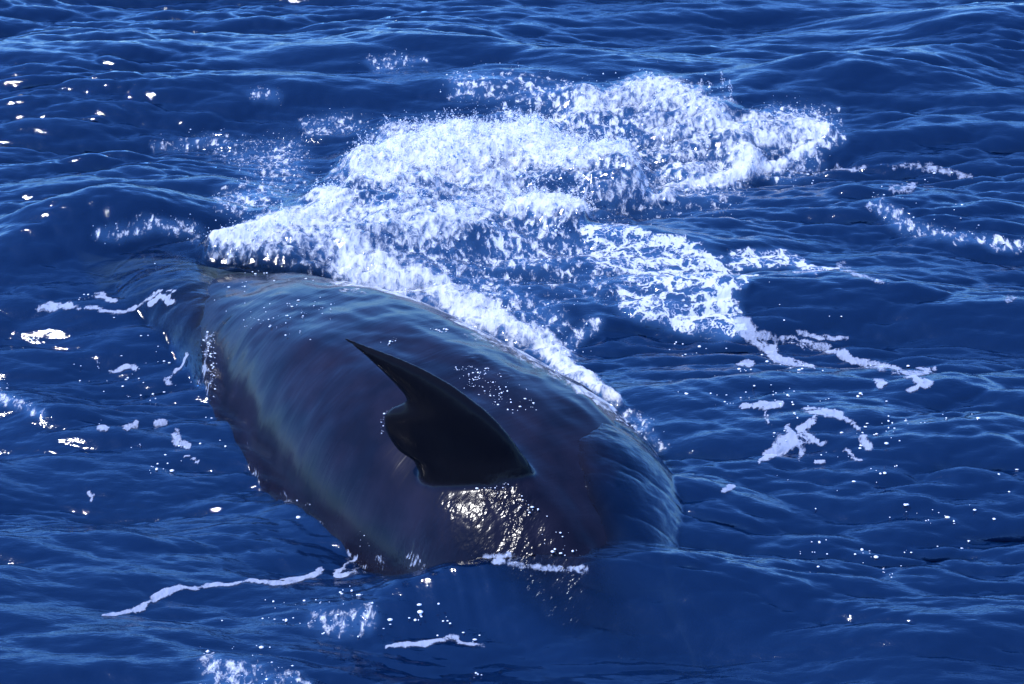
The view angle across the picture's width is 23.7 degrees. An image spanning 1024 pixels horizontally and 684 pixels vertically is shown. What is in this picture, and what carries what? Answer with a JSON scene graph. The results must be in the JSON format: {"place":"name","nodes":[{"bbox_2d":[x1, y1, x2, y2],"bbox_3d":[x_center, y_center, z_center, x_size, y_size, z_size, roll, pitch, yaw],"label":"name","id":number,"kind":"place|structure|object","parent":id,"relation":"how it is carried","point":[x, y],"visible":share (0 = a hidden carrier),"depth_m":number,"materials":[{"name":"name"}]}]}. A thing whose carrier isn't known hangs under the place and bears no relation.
{"place":"outdoors","nodes":[
{"label":"outdoors","id":0,"kind":"place"},
{"bbox_2d":[0,0,1023,683],"bbox_3d":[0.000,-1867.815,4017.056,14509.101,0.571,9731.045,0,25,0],"label":"sea water","id":1,"kind":"structure","parent":0,"point":[702,578],"depth_m":11.95,"materials":[{"name":"blue liquid"}]},
{"bbox_2d":[97,425,108,430],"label":"foam patch","id":2,"kind":"object","parent":1,"relation":"on","point":[102,427],"visible":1,"depth_m":11.01,"materials":[{"name":"white liquid"}]},
{"bbox_2d":[95,292,117,301],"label":"foam patch","id":3,"kind":"object","parent":1,"relation":"on","point":[108,298],"visible":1,"depth_m":12.05,"materials":[{"name":"white liquid"}]},
{"bbox_2d":[38,289,175,312],"bbox_3d":[-1.998,-0.200,11.967,0.719,0.144,0.146,3,25,7],"label":"foam patch","id":4,"kind":"object","parent":1,"relation":"on","point":[51,306],"visible":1,"depth_m":11.98,"materials":[{"name":"white liquid"}]},
{"bbox_2d":[114,364,137,371],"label":"foam patch","id":5,"kind":"object","parent":1,"relation":"on","point":[125,366],"visible":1,"depth_m":11.64,"materials":[{"name":"white liquid"}]},
{"bbox_2d":[124,420,137,429],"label":"foam patch","id":6,"kind":"object","parent":1,"relation":"on","point":[135,423],"visible":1,"depth_m":11.14,"materials":[{"name":"white liquid"}]},
{"bbox_2d":[154,419,166,425],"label":"foam patch","id":7,"kind":"object","parent":1,"relation":"on","point":[160,422],"visible":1,"depth_m":11.17,"materials":[{"name":"white liquid"}]},
{"bbox_2d":[148,293,173,305],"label":"foam patch","id":8,"kind":"object","parent":1,"relation":"on","point":[165,298],"visible":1,"depth_m":11.93,"materials":[{"name":"white liquid"}]},
{"bbox_2d":[164,352,187,384],"bbox_3d":[-1.603,0.118,11.582,0.089,0.121,0.228,13,28,25],"label":"foam patch","id":9,"kind":"object","parent":1,"relation":"on","point":[174,371],"visible":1,"depth_m":11.61,"materials":[{"name":"white liquid"}]},
{"bbox_2d":[172,433,198,462],"bbox_3d":[-1.472,0.472,10.922,0.106,0.058,0.335,-15,29,-28],"label":"foam patch","id":10,"kind":"object","parent":1,"relation":"on","point":[185,444],"visible":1,"depth_m":10.93,"materials":[{"name":"white liquid"}]},
{"bbox_2d":[102,567,323,615],"bbox_3d":[-1.187,0.996,9.728,0.987,0.092,0.171,-11,27,-22],"label":"foam patch","id":11,"kind":"object","parent":1,"relation":"on","point":[164,592],"visible":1,"depth_m":9.74,"materials":[{"name":"white liquid"}]},
{"bbox_2d":[333,555,357,577],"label":"foam patch","id":12,"kind":"object","parent":1,"relation":"on","point":[337,574],"visible":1,"depth_m":9.92,"materials":[{"name":"white liquid"}]},
{"bbox_2d":[146,263,653,605],"bbox_3d":[-0.523,0.821,11.200,1.615,2.829,8.588,-19,31,-35],"label":"whale","id":13,"kind":"object","parent":1,"relation":"on","point":[298,410],"visible":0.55,"depth_m":10.22},
{"bbox_2d":[201,278,573,555],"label":"water beads","id":14,"kind":"object","parent":13,"relation":"on","point":[552,551],"visible":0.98,"depth_m":10.45,"materials":[{"name":"white liquid"}]},
{"bbox_2d":[385,635,476,647],"bbox_3d":[-0.298,1.158,9.405,0.401,0.027,0.098,-2,25,-4],"label":"foam patch","id":15,"kind":"object","parent":1,"relation":"on","point":[424,643],"visible":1,"depth_m":9.39,"materials":[{"name":"white liquid"}]},
{"bbox_2d":[0,49,1022,683],"bbox_3d":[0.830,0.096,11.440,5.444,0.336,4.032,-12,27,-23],"label":"foam flecks","id":16,"kind":"object","parent":1,"relation":"on","point":[686,393],"visible":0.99,"depth_m":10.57,"materials":[{"name":"white liquid"}]},
{"bbox_2d":[0,54,1023,683],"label":"speckled foam","id":17,"kind":"object","parent":1,"relation":"on","point":[500,242],"visible":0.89,"depth_m":12.97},
{"bbox_2d":[205,69,832,404],"bbox_3d":[-0.012,-0.757,13.026,2.678,0.514,5.036,8,26,18],"label":"spray","id":18,"kind":"object","parent":1,"relation":"on","point":[483,129],"visible":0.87,"depth_m":13.95,"materials":[{"name":"white liquid"}]},
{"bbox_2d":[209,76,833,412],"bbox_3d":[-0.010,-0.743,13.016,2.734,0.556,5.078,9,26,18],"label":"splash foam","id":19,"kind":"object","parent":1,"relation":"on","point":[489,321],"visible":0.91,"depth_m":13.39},
{"bbox_2d":[198,164,1015,571],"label":"foam streaks","id":20,"kind":"object","parent":1,"relation":"on","point":[744,326],"visible":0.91,"depth_m":11.75,"materials":[{"name":"white liquid"}]},
{"bbox_2d":[580,220,839,336],"bbox_3d":[0.857,-0.373,12.452,1.488,0.230,1.268,10,27,21],"label":"lace foam","id":21,"kind":"object","parent":1,"relation":"on","point":[724,294],"visible":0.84,"depth_m":12.51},
{"bbox_2d":[721,484,734,491],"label":"foam patch","id":22,"kind":"object","parent":1,"relation":"on","point":[730,486],"visible":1,"depth_m":10.24,"materials":[{"name":"white liquid"}]},
{"bbox_2d":[736,359,754,366],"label":"foam patch","id":23,"kind":"object","parent":1,"relation":"on","point":[748,363],"visible":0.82,"depth_m":11.58,"materials":[{"name":"white liquid"}]},
{"bbox_2d":[740,401,782,422],"bbox_3d":[1.130,0.319,10.887,0.226,0.026,0.290,0,25,0],"label":"foam patch","id":24,"kind":"object","parent":1,"relation":"on","point":[759,404],"visible":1,"depth_m":10.96,"materials":[{"name":"white liquid"}]},
{"bbox_2d":[758,424,824,462],"bbox_3d":[1.202,0.465,10.600,0.254,0.057,0.398,17,30,32],"label":"foam patch","id":25,"kind":"object","parent":1,"relation":"on","point":[785,446],"visible":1,"depth_m":10.63,"materials":[{"name":"white liquid"}]},
{"bbox_2d":[814,460,824,462],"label":"foam patch","id":26,"kind":"object","parent":1,"relation":"on","point":[819,461],"visible":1,"depth_m":10.53,"materials":[{"name":"white liquid"}]},
{"bbox_2d":[795,407,859,432],"bbox_3d":[1.393,0.336,10.817,0.313,0.040,0.310,0,25,0],"label":"foam patch","id":27,"kind":"object","parent":1,"relation":"on","point":[824,412],"visible":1,"depth_m":10.79,"materials":[{"name":"white liquid"}]},
{"bbox_2d":[860,434,871,449],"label":"foam patch","id":28,"kind":"object","parent":1,"relation":"on","point":[867,445],"visible":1,"depth_m":10.60,"materials":[{"name":"white liquid"}]},
{"bbox_2d":[875,379,886,387],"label":"foam patch","id":29,"kind":"object","parent":1,"relation":"on","point":[880,383],"visible":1,"depth_m":11.16,"materials":[{"name":"white liquid"}]}
]}

